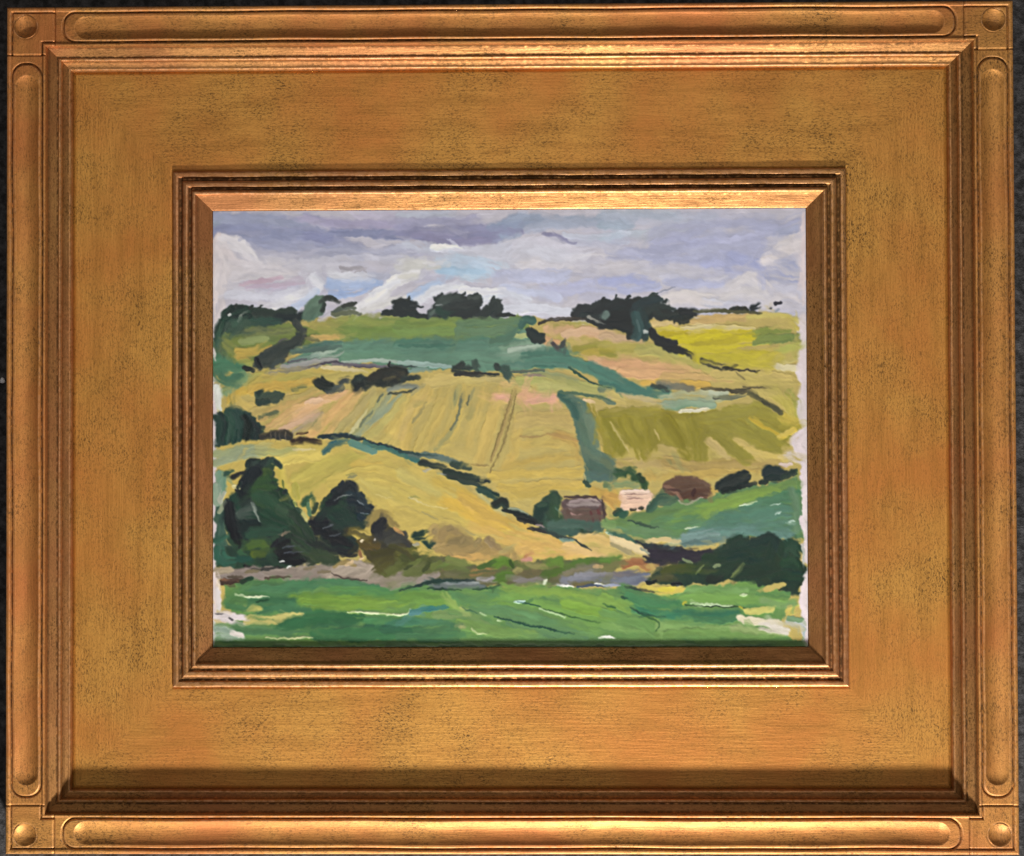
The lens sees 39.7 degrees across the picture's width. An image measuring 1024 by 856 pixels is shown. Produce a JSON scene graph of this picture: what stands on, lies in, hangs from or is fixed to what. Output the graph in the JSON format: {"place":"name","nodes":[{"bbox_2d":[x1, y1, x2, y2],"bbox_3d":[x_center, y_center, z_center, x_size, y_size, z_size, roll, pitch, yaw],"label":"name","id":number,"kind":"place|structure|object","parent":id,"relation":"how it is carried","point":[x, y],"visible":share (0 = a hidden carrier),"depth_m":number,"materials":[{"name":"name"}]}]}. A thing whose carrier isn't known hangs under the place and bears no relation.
{"place":"outdoors","nodes":[
{"label":"outdoors","id":0,"kind":"place"},
{"bbox_2d":[0,0,1023,855],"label":"ground","id":1,"kind":"structure","parent":0,"point":[1018,116],"depth_m":0.72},
{"bbox_2d":[6,1,1018,854],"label":"picture frame","id":2,"kind":"object","parent":1,"relation":"on","point":[876,715],"visible":1,"depth_m":0.71,"materials":[{"name":"gold metal"}]},
{"bbox_2d":[213,208,807,646],"bbox_3d":[-0.002,0.000,0.714,0.305,0.004,0.226,0,89,1],"label":"painting","id":3,"kind":"object","parent":2,"relation":"in","point":[509,428],"visible":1,"depth_m":0.71,"materials":[{"name":"paint"}]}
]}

